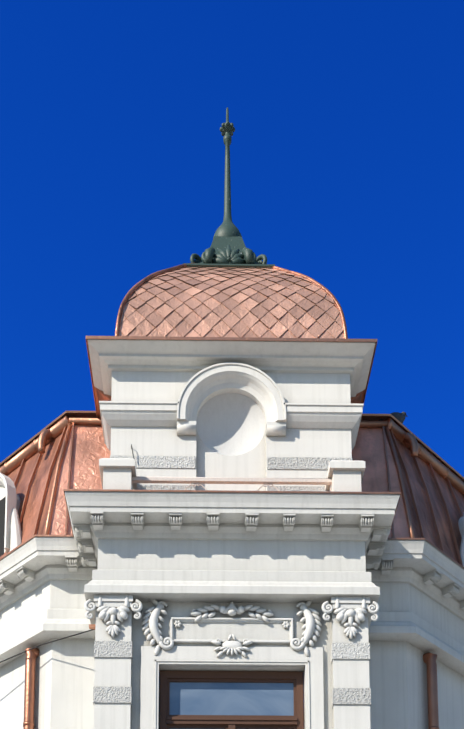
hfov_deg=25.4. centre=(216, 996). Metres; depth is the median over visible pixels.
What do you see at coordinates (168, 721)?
window frame
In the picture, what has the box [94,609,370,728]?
pilasters and surround
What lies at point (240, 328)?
dome copper shingles
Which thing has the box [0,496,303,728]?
dark interior
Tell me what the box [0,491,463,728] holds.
walls and cornice
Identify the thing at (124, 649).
rough render blocks
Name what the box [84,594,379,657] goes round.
plaster ornaments
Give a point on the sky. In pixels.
(347, 116)
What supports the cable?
attached to the copper trim
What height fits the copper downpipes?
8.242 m
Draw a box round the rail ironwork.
[132,476,331,490]
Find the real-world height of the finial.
3.530 m
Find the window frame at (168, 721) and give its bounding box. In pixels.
[160,671,303,728]
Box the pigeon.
[379,412,407,423]
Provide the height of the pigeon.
0.304 m
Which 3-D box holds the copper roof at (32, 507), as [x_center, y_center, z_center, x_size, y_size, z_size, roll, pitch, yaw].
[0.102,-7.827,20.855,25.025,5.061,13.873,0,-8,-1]
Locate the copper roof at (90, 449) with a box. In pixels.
[49,425,409,537]
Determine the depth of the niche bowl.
14.03 m
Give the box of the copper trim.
[0,269,463,628]
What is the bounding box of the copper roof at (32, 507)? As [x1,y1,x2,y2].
[0,264,463,562]
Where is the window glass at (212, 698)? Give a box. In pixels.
[169,682,293,728]
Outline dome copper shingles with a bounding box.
[119,267,343,338]
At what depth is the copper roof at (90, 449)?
14.82 m
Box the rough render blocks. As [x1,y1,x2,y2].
[93,455,370,707]
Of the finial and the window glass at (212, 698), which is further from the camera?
the finial
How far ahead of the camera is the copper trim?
14.97 m
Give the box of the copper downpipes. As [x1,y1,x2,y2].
[23,647,438,728]
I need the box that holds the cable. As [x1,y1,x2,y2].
[0,444,134,662]
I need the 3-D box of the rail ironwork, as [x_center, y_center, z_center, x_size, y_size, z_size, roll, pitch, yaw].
[0.207,-6.576,13.421,2.600,0.385,0.060,0,-8,-1]
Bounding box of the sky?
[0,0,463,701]
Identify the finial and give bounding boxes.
[183,107,274,269]
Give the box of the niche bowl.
[196,393,265,455]

